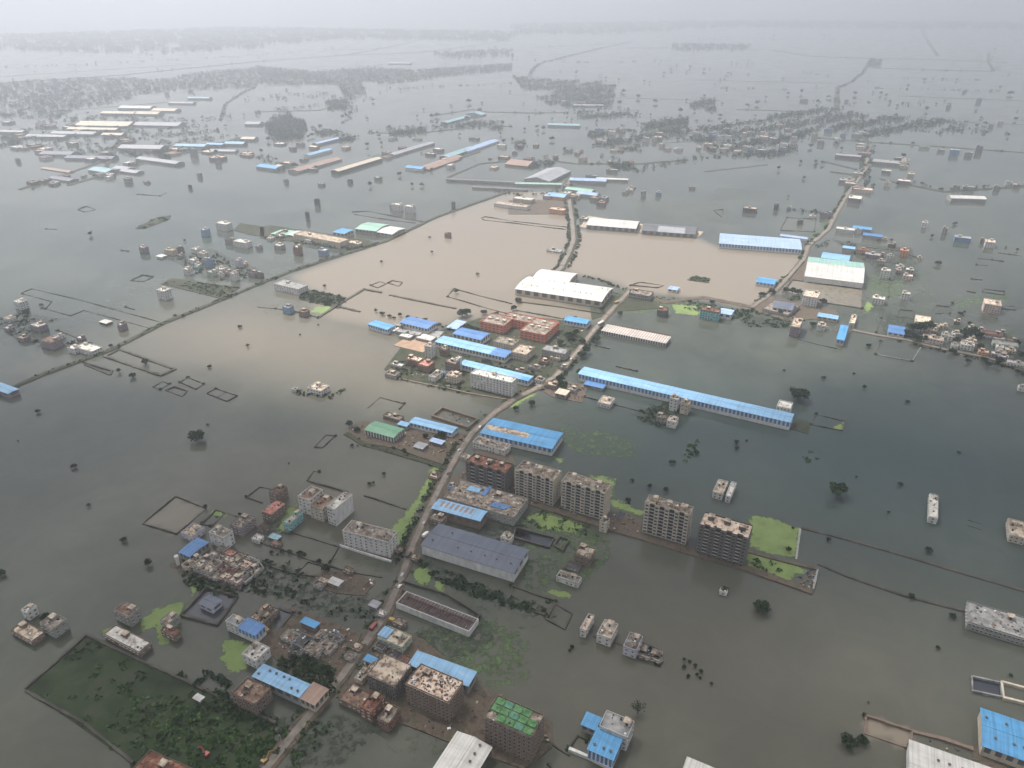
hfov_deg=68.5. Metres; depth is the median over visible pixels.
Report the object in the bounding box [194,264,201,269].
house
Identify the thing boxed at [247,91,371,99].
roadside bushes
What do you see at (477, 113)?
warehouse
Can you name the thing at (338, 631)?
rubble
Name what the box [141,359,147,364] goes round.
tree
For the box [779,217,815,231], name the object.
boundary wall
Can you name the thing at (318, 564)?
boundary wall
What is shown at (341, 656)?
roadside bushes
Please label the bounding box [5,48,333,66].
roadside bushes
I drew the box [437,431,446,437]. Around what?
tree
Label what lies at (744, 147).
village house
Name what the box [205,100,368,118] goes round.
roadside bushes
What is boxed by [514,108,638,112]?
roadside bushes
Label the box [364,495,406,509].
boundary wall
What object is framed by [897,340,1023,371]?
roadside bushes
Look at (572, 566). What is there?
house
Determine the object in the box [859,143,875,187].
roadside bushes
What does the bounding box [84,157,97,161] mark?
building
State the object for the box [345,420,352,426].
tree
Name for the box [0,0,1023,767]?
floodwater
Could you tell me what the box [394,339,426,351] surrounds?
sand lot
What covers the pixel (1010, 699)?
boundary wall
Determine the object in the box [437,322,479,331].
bushes
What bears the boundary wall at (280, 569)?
on the floodwater
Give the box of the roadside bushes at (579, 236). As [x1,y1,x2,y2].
[567,199,581,267]
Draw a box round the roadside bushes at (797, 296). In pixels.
[787,293,802,300]
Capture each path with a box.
[528,500,813,594]
[748,550,817,569]
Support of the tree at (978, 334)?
on the floodwater
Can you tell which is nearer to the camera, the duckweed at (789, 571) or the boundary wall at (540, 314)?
the duckweed at (789, 571)
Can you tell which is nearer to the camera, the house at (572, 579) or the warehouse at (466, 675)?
the warehouse at (466, 675)
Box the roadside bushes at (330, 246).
[264,236,376,249]
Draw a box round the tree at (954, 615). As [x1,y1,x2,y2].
[949,612,956,618]
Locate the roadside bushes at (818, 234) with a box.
[798,169,864,258]
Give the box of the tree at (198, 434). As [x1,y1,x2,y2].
[187,429,204,441]
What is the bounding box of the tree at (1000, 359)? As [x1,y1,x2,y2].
[996,356,1005,362]
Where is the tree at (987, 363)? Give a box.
[985,361,992,365]
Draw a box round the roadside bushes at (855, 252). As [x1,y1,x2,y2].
[805,240,868,259]
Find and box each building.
[1,120,15,123]
[9,145,22,149]
[13,133,26,136]
[15,136,27,139]
[19,146,29,149]
[25,143,41,146]
[26,180,39,184]
[29,144,42,148]
[34,148,45,153]
[37,147,52,150]
[38,155,52,159]
[39,178,49,182]
[42,124,56,127]
[47,181,58,185]
[68,141,78,145]
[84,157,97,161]
[95,172,104,176]
[99,151,112,154]
[103,134,114,137]
[104,172,115,176]
[105,175,114,179]
[121,140,134,143]
[122,160,135,165]
[164,151,181,155]
[169,147,178,151]
[178,147,188,151]
[200,150,215,153]
[208,155,226,160]
[239,153,253,157]
[267,235,274,240]
[273,142,286,145]
[274,279,308,295]
[275,233,285,238]
[281,161,294,165]
[289,145,296,149]
[296,142,304,145]
[299,157,308,161]
[304,238,312,243]
[307,167,318,171]
[341,145,350,149]
[381,155,391,159]
[425,152,435,155]
[433,147,443,151]
[446,163,454,168]
[469,136,479,139]
[489,165,498,169]
[497,143,506,147]
[498,155,509,159]
[543,194,550,199]
[570,193,580,198]
[590,195,600,201]
[596,200,606,206]
[601,195,608,200]
[844,181,857,186]
[852,185,864,190]
[853,171,863,176]
[856,145,863,148]
[881,168,891,173]
[884,180,890,186]
[894,156,904,160]
[898,178,910,184]
[899,164,907,168]
[907,172,914,176]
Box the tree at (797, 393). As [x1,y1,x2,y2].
[789,386,810,398]
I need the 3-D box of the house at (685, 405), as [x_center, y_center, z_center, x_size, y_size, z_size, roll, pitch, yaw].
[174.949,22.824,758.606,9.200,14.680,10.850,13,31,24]
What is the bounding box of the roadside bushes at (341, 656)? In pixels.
[269,588,391,749]
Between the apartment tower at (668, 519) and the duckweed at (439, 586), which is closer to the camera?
the duckweed at (439, 586)
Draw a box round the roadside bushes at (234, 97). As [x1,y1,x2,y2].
[220,86,255,114]
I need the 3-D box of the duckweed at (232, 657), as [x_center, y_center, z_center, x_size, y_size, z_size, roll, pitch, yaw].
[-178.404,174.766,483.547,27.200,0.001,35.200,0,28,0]
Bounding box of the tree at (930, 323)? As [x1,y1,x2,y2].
[924,320,936,327]
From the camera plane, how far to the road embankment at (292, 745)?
545.04 m
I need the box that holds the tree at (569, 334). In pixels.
[564,332,574,338]
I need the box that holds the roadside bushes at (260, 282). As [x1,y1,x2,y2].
[219,242,379,300]
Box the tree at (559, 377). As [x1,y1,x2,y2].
[556,374,564,380]
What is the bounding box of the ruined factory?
[396,591,478,636]
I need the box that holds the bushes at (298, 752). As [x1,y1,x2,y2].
[285,720,333,767]
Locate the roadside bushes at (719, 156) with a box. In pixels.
[579,151,749,168]
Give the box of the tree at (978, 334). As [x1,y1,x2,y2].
[973,331,984,337]
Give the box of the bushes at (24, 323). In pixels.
[0,313,52,329]
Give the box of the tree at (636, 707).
[630,699,645,714]
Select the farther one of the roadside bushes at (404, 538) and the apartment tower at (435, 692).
the roadside bushes at (404, 538)
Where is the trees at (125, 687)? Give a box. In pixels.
[36,640,206,765]
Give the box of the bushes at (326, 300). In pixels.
[299,288,345,306]
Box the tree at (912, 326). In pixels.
[906,323,918,330]
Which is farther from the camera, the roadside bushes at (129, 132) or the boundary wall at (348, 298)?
the roadside bushes at (129, 132)
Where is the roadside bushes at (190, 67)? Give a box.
[15,48,376,81]
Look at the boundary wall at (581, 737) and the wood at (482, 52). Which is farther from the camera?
the wood at (482, 52)
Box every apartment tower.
[405,663,464,721]
[465,453,513,491]
[483,695,544,762]
[515,460,561,505]
[561,472,611,519]
[642,494,693,544]
[695,512,752,565]
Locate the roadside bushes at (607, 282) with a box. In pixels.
[582,275,630,290]
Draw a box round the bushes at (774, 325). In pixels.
[733,308,787,327]
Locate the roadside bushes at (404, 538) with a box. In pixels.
[394,439,462,562]
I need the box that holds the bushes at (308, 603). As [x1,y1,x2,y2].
[291,591,367,620]
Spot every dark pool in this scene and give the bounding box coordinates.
[184,590,234,622]
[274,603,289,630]
[515,530,552,545]
[615,512,624,519]
[973,679,1000,694]
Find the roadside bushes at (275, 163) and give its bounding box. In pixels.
[256,155,306,172]
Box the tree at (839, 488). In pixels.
[829,481,848,495]
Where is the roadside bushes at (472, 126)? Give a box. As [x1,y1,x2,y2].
[368,124,511,133]
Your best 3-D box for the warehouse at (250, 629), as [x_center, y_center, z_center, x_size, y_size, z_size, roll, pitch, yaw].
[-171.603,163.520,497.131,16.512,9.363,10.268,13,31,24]
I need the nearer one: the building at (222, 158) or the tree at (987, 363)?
the tree at (987, 363)
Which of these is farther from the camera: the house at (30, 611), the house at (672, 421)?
the house at (672, 421)
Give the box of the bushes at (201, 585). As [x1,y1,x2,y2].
[181,570,237,597]
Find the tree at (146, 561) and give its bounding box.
[143,558,151,565]
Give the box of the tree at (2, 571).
[0,569,5,575]
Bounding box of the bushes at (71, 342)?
[61,331,91,344]
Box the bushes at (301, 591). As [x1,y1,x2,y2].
[240,557,378,620]
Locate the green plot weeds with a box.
[165,281,238,296]
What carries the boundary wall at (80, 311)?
on the floodwater
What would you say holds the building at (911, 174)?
on the floodwater
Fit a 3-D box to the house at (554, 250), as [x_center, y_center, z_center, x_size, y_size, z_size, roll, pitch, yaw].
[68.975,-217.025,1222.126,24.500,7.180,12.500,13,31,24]
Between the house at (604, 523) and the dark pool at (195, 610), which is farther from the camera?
the house at (604, 523)
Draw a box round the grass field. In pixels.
[234,223,263,235]
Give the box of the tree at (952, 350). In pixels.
[948,348,957,352]
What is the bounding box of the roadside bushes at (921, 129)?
[830,118,989,133]
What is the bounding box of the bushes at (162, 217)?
[138,215,170,228]
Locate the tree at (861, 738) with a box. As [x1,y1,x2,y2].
[856,734,868,745]
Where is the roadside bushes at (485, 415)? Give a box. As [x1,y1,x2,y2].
[453,391,520,450]
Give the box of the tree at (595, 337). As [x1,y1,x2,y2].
[592,335,600,340]
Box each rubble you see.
[277,629,351,667]
[320,622,351,640]
[349,425,466,458]
[356,578,374,589]
[358,649,548,741]
[403,359,543,389]
[438,414,469,424]
[445,320,584,345]
[521,325,596,370]
[531,501,785,580]
[532,383,584,398]
[611,514,637,532]
[798,569,815,587]
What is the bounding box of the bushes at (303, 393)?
[296,388,345,398]
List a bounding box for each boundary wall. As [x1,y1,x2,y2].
[21,292,151,327]
[24,288,158,321]
[24,633,276,723]
[24,689,138,766]
[82,361,112,374]
[103,348,176,376]
[130,274,153,281]
[142,496,206,534]
[152,381,169,389]
[165,386,187,396]
[178,376,204,389]
[180,586,238,625]
[200,509,225,527]
[206,387,237,401]
[244,562,264,584]
[245,486,271,497]
[258,307,319,316]
[260,542,382,577]
[260,561,319,577]
[276,606,295,627]
[289,530,338,563]
[296,561,322,572]
[307,469,347,491]
[314,434,336,447]
[317,288,381,318]
[339,306,360,311]
[339,544,391,562]
[352,211,423,221]
[354,214,414,222]
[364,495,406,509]
[368,397,405,409]
[369,281,386,287]
[387,280,402,285]
[389,294,455,308]
[397,580,479,622]
[400,378,508,399]
[431,407,477,428]
[446,295,506,313]
[448,288,511,303]
[482,216,566,226]
[482,219,565,229]
[509,583,557,617]
[513,527,554,548]
[516,301,609,314]
[516,310,564,318]
[544,737,569,755]
[545,603,572,629]
[553,535,569,551]
[565,734,589,750]
[568,747,609,767]
[583,395,641,411]
[594,636,662,665]
[616,365,637,371]
[629,282,663,287]
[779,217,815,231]
[782,279,863,308]
[795,528,800,559]
[798,339,836,348]
[810,412,844,430]
[812,569,818,588]
[862,712,912,749]
[868,247,916,257]
[874,347,920,361]
[875,275,889,332]
[895,309,913,318]
[912,729,973,751]
[935,305,950,313]
[968,519,982,529]
[970,675,1002,698]
[982,288,1004,294]
[1001,305,1015,310]
[1001,680,1023,704]
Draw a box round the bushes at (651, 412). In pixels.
[639,402,680,426]
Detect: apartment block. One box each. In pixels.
[298,486,322,514]
[309,493,335,521]
[326,492,353,525]
[342,520,398,557]
[367,653,411,700]
[470,369,516,396]
[789,317,803,337]
[802,290,819,307]
[982,298,1001,314]
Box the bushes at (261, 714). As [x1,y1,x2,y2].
[220,695,285,733]
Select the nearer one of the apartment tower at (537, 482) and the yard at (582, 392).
the apartment tower at (537, 482)
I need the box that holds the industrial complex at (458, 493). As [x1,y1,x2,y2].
[444,479,528,525]
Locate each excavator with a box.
[197,746,210,758]
[260,750,274,764]
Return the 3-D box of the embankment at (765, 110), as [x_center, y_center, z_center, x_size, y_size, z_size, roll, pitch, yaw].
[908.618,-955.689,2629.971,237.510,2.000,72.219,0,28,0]
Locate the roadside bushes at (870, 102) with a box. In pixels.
[803,100,945,104]
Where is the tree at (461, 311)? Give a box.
[457,309,467,316]
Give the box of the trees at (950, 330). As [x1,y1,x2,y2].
[881,314,1023,366]
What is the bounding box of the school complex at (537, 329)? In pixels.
[480,312,558,342]
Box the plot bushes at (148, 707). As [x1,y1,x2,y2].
[119,690,278,767]
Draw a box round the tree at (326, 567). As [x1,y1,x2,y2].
[321,563,329,570]
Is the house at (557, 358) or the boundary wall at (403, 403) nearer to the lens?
the boundary wall at (403, 403)
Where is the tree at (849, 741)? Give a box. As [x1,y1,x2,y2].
[840,732,858,749]
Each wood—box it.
[0,26,513,52]
[0,67,256,117]
[0,134,18,146]
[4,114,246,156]
[152,149,170,158]
[255,63,512,96]
[264,110,307,139]
[311,126,358,140]
[325,98,347,108]
[386,124,427,134]
[431,119,503,129]
[433,48,513,56]
[508,19,1023,33]
[511,137,527,148]
[512,74,579,89]
[528,155,558,168]
[540,80,616,107]
[576,110,637,117]
[585,118,768,156]
[600,153,704,171]
[640,115,688,132]
[672,42,751,49]
[690,97,716,110]
[767,106,964,156]
[867,58,882,67]
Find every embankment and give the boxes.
[0,191,508,395]
[1,64,185,76]
[3,40,418,82]
[17,141,119,189]
[54,102,167,111]
[67,137,240,185]
[103,120,135,167]
[219,86,256,119]
[256,102,344,111]
[259,290,628,767]
[277,78,415,85]
[343,432,447,469]
[357,40,509,54]
[368,126,511,133]
[415,151,479,171]
[434,109,543,115]
[447,159,519,177]
[521,112,569,112]
[528,41,632,74]
[543,159,687,164]
[553,180,577,271]
[572,96,718,100]
[592,140,719,145]
[651,125,871,307]
[704,164,767,171]
[707,80,810,82]
[711,48,991,61]
[736,109,806,111]
[801,526,1023,591]
[817,563,964,612]
[818,137,1023,152]
[824,161,856,169]
[830,171,852,174]
[833,64,868,107]
[836,110,870,143]
[852,329,1023,368]
[879,179,1023,192]
[890,53,995,70]
[907,96,1022,100]
[920,30,938,55]
[923,120,1023,124]
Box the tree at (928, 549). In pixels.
[924,546,932,552]
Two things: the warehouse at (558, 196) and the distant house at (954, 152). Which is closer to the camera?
the warehouse at (558, 196)
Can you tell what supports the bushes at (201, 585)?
on the yard at (179, 568)
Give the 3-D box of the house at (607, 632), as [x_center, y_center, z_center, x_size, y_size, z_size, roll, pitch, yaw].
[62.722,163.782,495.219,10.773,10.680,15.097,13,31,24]
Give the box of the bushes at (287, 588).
[242,558,309,597]
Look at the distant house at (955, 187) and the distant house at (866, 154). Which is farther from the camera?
the distant house at (866, 154)
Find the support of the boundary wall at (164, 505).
on the floodwater
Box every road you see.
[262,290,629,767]
[555,180,575,270]
[751,144,870,306]
[852,329,1023,367]
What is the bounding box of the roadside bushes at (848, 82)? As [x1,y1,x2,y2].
[833,60,869,108]
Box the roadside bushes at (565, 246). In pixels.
[551,199,571,269]
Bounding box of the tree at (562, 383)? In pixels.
[557,380,567,387]
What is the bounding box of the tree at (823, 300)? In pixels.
[819,298,827,303]
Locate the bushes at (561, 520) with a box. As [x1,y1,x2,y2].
[511,510,599,537]
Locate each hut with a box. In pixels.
[312,580,324,590]
[317,575,329,586]
[342,565,354,575]
[344,650,355,661]
[351,641,364,652]
[368,660,376,668]
[373,641,387,652]
[376,608,387,618]
[387,648,402,659]
[392,616,406,630]
[393,545,402,554]
[398,654,411,662]
[410,553,419,562]
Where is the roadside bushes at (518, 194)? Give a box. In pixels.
[493,184,571,195]
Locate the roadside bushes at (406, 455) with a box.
[359,438,440,467]
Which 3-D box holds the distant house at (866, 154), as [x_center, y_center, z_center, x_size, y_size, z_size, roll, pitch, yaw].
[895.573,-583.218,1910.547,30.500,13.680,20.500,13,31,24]
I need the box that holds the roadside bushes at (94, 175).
[31,139,250,189]
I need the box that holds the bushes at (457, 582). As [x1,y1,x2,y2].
[417,558,549,615]
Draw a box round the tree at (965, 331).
[959,327,971,334]
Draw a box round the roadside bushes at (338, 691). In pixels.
[311,570,413,724]
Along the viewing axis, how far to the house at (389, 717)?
435.62 m
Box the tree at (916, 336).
[911,333,922,340]
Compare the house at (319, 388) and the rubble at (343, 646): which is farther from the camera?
the house at (319, 388)
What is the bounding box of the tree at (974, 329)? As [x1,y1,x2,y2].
[968,326,979,333]
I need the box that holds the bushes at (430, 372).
[392,360,468,392]
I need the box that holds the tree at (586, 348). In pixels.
[582,345,590,353]
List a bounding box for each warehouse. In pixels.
[0,130,28,133]
[0,383,19,398]
[25,134,69,138]
[39,151,79,156]
[40,167,74,172]
[49,176,78,182]
[50,131,100,135]
[64,155,118,160]
[67,127,121,131]
[75,121,134,127]
[88,167,118,172]
[99,319,112,325]
[100,111,135,115]
[101,133,126,136]
[112,165,135,169]
[118,105,156,109]
[118,144,168,151]
[119,169,143,174]
[132,121,186,126]
[134,111,164,115]
[135,156,184,165]
[151,108,180,111]
[156,254,166,258]
[168,101,196,104]
[174,143,209,148]
[178,538,209,559]
[187,97,211,99]
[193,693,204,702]
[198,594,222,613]
[206,143,223,146]
[210,149,238,152]
[224,141,247,145]
[236,617,266,641]
[240,137,257,140]
[244,121,263,125]
[251,664,310,705]
[256,164,283,170]
[268,533,281,540]
[283,230,294,236]
[287,231,299,237]
[288,157,341,172]
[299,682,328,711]
[300,616,319,631]
[303,148,332,157]
[308,145,319,149]
[312,137,339,145]
[328,576,343,588]
[330,157,381,174]
[333,228,353,237]
[355,222,388,235]
[363,654,378,663]
[364,421,403,442]
[368,320,394,334]
[368,599,381,610]
[377,226,405,237]
[377,626,393,638]
[387,142,434,156]
[388,62,411,63]
[397,421,410,429]
[399,316,436,333]
[405,165,424,171]
[408,650,476,693]
[409,417,457,436]
[413,442,427,450]
[421,523,528,581]
[422,158,458,170]
[429,437,444,446]
[431,499,487,529]
[433,731,492,767]
[435,336,510,362]
[440,146,472,158]
[441,115,470,123]
[441,155,462,160]
[446,178,521,184]
[446,320,465,329]
[452,327,489,343]
[462,360,533,385]
[464,139,498,152]
[466,111,485,115]
[472,185,527,191]
[480,418,562,455]
[505,159,537,167]
[515,182,561,186]
[515,276,612,306]
[524,167,570,182]
[533,269,577,282]
[545,192,569,200]
[547,123,580,127]
[555,388,569,398]
[564,316,589,328]
[565,186,595,192]
[569,177,606,183]
[573,104,603,106]
[576,191,599,197]
[578,367,793,429]
[580,712,601,735]
[584,380,606,391]
[586,218,639,232]
[587,727,622,767]
[596,177,627,181]
[601,324,670,346]
[641,223,696,237]
[668,286,679,292]
[683,757,713,767]
[719,233,801,253]
[720,308,734,319]
[755,277,776,287]
[773,300,794,314]
[780,234,807,241]
[804,257,864,287]
[817,312,838,322]
[821,252,849,260]
[836,325,848,346]
[842,245,854,253]
[852,225,871,232]
[862,232,882,239]
[887,324,904,337]
[906,739,990,767]
[946,195,986,202]
[977,707,1023,767]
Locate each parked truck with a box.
[369,622,377,630]
[405,550,411,557]
[422,531,428,537]
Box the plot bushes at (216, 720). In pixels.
[117,684,266,762]
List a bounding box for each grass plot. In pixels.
[28,637,274,767]
[161,278,238,297]
[299,290,345,308]
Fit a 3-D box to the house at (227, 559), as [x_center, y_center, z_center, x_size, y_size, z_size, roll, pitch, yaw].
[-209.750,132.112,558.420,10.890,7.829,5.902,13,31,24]
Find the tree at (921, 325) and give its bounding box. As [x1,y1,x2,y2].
[917,322,926,332]
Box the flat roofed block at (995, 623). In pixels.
[965,601,1023,646]
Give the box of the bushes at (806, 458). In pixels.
[804,451,819,462]
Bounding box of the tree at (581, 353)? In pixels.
[577,351,585,357]
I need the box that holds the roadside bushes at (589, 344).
[540,326,603,390]
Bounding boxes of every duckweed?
[0,313,57,329]
[7,329,87,357]
[140,602,184,644]
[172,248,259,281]
[187,565,266,594]
[189,581,198,596]
[209,509,227,517]
[219,640,249,674]
[223,690,304,741]
[260,521,290,540]
[276,503,298,530]
[311,306,329,314]
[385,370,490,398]
[391,467,438,543]
[410,606,493,660]
[413,567,431,585]
[419,621,530,687]
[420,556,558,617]
[425,624,518,664]
[435,581,444,595]
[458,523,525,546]
[509,393,535,407]
[515,522,609,592]
[519,513,609,552]
[526,512,582,533]
[547,589,571,598]
[553,456,563,463]
[560,428,632,456]
[590,474,643,514]
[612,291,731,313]
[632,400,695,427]
[671,304,699,315]
[737,312,789,328]
[746,553,804,579]
[748,515,802,556]
[810,219,834,237]
[833,421,843,429]
[834,240,919,279]
[863,272,903,298]
[864,300,873,311]
[953,294,1008,306]
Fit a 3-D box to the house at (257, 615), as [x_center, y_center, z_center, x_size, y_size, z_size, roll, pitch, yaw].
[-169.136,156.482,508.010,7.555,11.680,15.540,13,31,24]
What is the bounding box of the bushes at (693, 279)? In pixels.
[690,275,708,281]
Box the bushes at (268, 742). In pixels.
[255,728,290,756]
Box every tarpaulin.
[466,486,480,492]
[480,486,491,495]
[489,502,511,509]
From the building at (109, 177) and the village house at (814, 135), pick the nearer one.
the building at (109, 177)
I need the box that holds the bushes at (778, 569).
[751,557,782,571]
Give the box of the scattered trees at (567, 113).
[12,49,1017,136]
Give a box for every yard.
[170,551,261,589]
[259,616,361,684]
[260,225,372,249]
[285,606,335,627]
[310,570,375,595]
[336,635,551,767]
[344,420,467,465]
[370,329,442,342]
[384,337,569,398]
[405,718,526,767]
[440,318,591,352]
[440,452,523,523]
[474,449,515,465]
[508,200,566,213]
[530,379,586,402]
[580,216,702,237]
[590,295,659,319]
[609,509,642,533]
[754,297,839,321]
[788,259,807,280]
[790,419,809,433]
[972,747,1015,767]
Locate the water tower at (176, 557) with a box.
[174,555,179,565]
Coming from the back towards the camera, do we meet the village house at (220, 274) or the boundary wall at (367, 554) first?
the village house at (220, 274)
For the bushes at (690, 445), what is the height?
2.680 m
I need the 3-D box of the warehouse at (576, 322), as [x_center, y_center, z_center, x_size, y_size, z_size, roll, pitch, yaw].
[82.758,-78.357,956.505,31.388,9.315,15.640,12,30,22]
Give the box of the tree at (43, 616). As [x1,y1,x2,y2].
[39,612,49,619]
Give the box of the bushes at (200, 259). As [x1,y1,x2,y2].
[178,253,250,279]
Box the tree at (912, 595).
[908,593,914,598]
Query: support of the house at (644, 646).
in the floodwater
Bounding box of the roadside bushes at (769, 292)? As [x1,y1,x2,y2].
[754,274,787,300]
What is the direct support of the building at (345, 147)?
on the floodwater
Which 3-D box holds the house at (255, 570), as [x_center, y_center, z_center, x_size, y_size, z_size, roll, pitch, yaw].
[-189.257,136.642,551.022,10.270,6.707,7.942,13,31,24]
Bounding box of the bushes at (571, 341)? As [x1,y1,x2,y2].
[556,330,580,347]
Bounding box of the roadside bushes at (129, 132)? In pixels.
[66,115,192,134]
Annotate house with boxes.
[3,314,16,322]
[4,324,14,331]
[10,620,45,645]
[13,298,28,309]
[17,334,29,341]
[21,603,38,620]
[29,321,48,331]
[39,335,63,349]
[39,613,69,638]
[53,332,65,338]
[67,344,80,353]
[76,334,86,341]
[78,342,102,355]
[103,624,151,657]
[113,601,142,627]
[116,320,127,330]
[123,176,132,182]
[133,750,190,767]
[138,244,149,253]
[156,286,172,300]
[160,611,180,627]
[160,624,181,641]
[163,247,177,255]
[176,246,184,252]
[177,252,184,257]
[181,523,205,541]
[181,560,193,571]
[183,266,192,275]
[189,147,197,156]
[189,257,198,263]
[189,553,202,562]
[191,246,201,253]
[192,558,207,573]
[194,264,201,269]
[196,172,202,177]
[197,250,208,258]
[200,227,210,236]
[200,563,216,576]
[202,554,211,561]
[203,257,213,267]
[206,269,217,277]
[207,570,224,581]
[208,550,219,559]
[208,558,222,567]
[209,524,234,547]
[214,156,220,163]
[215,221,232,230]
[215,266,226,272]
[216,545,227,553]
[217,271,224,277]
[217,563,229,571]
[218,571,233,583]
[221,554,234,564]
[223,269,232,276]
[223,548,237,556]
[224,237,234,244]
[225,566,239,574]
[225,614,244,635]
[228,573,244,587]
[229,270,239,280]
[230,513,256,536]
[230,557,242,569]
[232,551,247,559]
[232,677,272,713]
[233,238,251,248]
[235,257,243,267]
[236,558,253,570]
[237,569,248,579]
[241,641,270,668]
[242,553,255,559]
[247,556,259,565]
[247,563,261,577]
[248,270,257,277]
[249,603,272,621]
[251,533,263,543]
[255,244,262,249]
[255,271,263,278]
[257,523,269,534]
[258,606,279,626]
[261,500,286,522]
[269,484,288,502]
[270,539,282,547]
[274,242,285,249]
[280,629,299,644]
[282,303,293,314]
[283,509,303,530]
[287,644,303,656]
[292,632,314,648]
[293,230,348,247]
[293,244,302,255]
[299,308,309,317]
[300,640,325,658]
[305,212,309,219]
[307,381,329,396]
[314,198,319,205]
[314,629,331,640]
[318,247,328,256]
[318,638,337,656]
[327,631,344,644]
[338,684,370,713]
[348,240,362,245]
[354,667,370,684]
[360,691,385,722]
[374,176,381,180]
[377,625,411,652]
[377,702,400,731]
[383,411,403,422]
[385,370,400,379]
[390,327,399,333]
[390,360,404,368]
[391,203,402,211]
[392,322,402,328]
[395,328,408,334]
[398,333,413,339]
[405,204,415,213]
[406,354,423,366]
[408,330,422,337]
[415,333,436,342]
[417,358,434,372]
[424,342,435,358]
[428,369,442,381]
[428,471,440,480]
[428,512,447,525]
[439,345,449,356]
[440,370,449,376]
[444,232,450,237]
[445,358,459,371]
[446,370,461,383]
[447,481,454,489]
[451,202,455,209]
[454,356,461,371]
[460,453,470,460]
[472,436,510,455]
[493,336,518,350]
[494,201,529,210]
[500,531,513,543]
[511,344,534,361]
[513,196,534,203]
[514,367,525,373]
[528,364,540,370]
[535,375,544,383]
[538,357,549,365]
[541,345,568,360]
[545,381,558,389]
[546,247,562,253]
[549,207,565,214]
[550,355,560,361]
[556,570,581,587]
[559,363,568,370]
[563,560,581,573]
[564,148,572,151]
[566,385,577,393]
[574,542,595,566]
[578,156,587,160]
[579,216,588,221]
[580,613,593,637]
[586,174,598,177]
[595,127,602,132]
[596,619,617,646]
[597,395,614,408]
[599,139,606,144]
[599,515,609,532]
[599,710,634,750]
[606,168,617,172]
[608,130,615,135]
[614,325,669,335]
[623,632,642,658]
[628,288,653,300]
[637,649,651,662]
[638,642,653,656]
[641,190,645,196]
[642,136,648,141]
[645,645,662,659]
[650,653,662,663]
[655,190,661,196]
[656,412,667,423]
[657,306,668,317]
[666,415,678,428]
[669,393,679,411]
[680,398,690,414]
[699,306,720,321]
[703,142,712,146]
[712,479,727,499]
[716,134,723,139]
[719,588,727,595]
[720,147,728,151]
[723,144,731,149]
[724,134,731,139]
[725,481,736,502]
[742,145,750,149]
[743,206,756,213]
[755,148,764,152]
[759,135,768,140]
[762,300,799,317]
[768,137,777,142]
[774,203,778,209]
[776,399,792,412]
[779,142,787,146]
[784,128,792,132]
[797,219,803,224]
[812,132,818,137]
[817,140,824,144]
[817,321,825,331]
[820,211,832,218]
[824,128,832,132]
[833,137,840,142]
[835,153,861,159]
[835,226,854,233]
[839,177,854,182]
[847,195,861,203]
[849,314,856,327]
[853,133,860,137]
[853,186,872,193]
[855,227,861,233]
[857,247,868,253]
[858,151,871,157]
[864,251,880,259]
[871,294,884,304]
[872,158,903,166]
[877,258,885,265]
[879,267,890,279]
[887,253,893,259]
[888,242,895,247]
[895,264,903,268]
[895,267,901,274]
[899,247,908,257]
[901,290,910,300]
[903,272,912,280]
[906,267,913,274]
[915,314,930,323]
[919,145,929,149]
[921,220,927,227]
[922,334,943,345]
[923,324,931,331]
[927,493,938,523]
[930,327,937,333]
[940,323,947,328]
[941,226,947,233]
[941,331,948,337]
[948,333,955,340]
[949,148,959,155]
[950,341,958,348]
[951,330,963,337]
[952,184,960,189]
[953,318,960,325]
[954,234,970,243]
[960,341,974,350]
[962,185,974,191]
[964,151,972,156]
[975,144,983,152]
[977,348,988,356]
[979,237,984,243]
[981,329,1002,338]
[982,335,990,339]
[984,238,995,247]
[990,350,1001,357]
[991,339,1018,350]
[993,184,1000,190]
[995,329,1005,335]
[995,343,1003,350]
[998,352,1008,360]
[1004,346,1015,353]
[1005,180,1012,185]
[1005,518,1023,544]
[1006,359,1023,366]
[1007,337,1016,341]
[1012,183,1020,188]
[1017,384,1023,391]
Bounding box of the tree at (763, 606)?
[752,599,770,613]
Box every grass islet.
[135,216,170,228]
[687,276,709,282]
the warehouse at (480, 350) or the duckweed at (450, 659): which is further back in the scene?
the warehouse at (480, 350)
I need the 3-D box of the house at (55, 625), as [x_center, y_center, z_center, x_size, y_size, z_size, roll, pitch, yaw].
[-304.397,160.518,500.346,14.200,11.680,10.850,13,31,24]
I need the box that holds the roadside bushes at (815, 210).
[787,208,827,212]
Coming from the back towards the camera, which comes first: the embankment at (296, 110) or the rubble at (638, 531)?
the embankment at (296, 110)
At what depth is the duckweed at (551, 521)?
603.00 m
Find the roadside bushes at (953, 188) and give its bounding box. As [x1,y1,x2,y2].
[913,180,1023,189]
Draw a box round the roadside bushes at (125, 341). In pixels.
[17,299,219,387]
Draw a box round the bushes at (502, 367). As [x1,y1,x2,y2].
[438,351,548,380]
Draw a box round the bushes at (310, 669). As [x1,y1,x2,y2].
[276,648,336,695]
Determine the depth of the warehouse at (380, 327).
938.17 m
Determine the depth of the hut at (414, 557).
562.45 m
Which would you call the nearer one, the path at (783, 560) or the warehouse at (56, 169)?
the path at (783, 560)
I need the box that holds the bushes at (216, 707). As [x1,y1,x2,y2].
[176,669,232,712]
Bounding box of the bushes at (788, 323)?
[656,296,804,326]
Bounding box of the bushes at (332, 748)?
[285,714,382,767]
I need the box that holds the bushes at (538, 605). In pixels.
[527,600,550,608]
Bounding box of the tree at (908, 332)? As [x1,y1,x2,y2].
[904,329,913,334]
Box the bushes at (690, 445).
[680,439,698,462]
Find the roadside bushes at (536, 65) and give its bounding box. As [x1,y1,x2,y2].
[529,47,600,73]
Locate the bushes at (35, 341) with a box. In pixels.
[10,330,38,343]
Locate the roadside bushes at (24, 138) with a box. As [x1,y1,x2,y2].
[3,134,142,156]

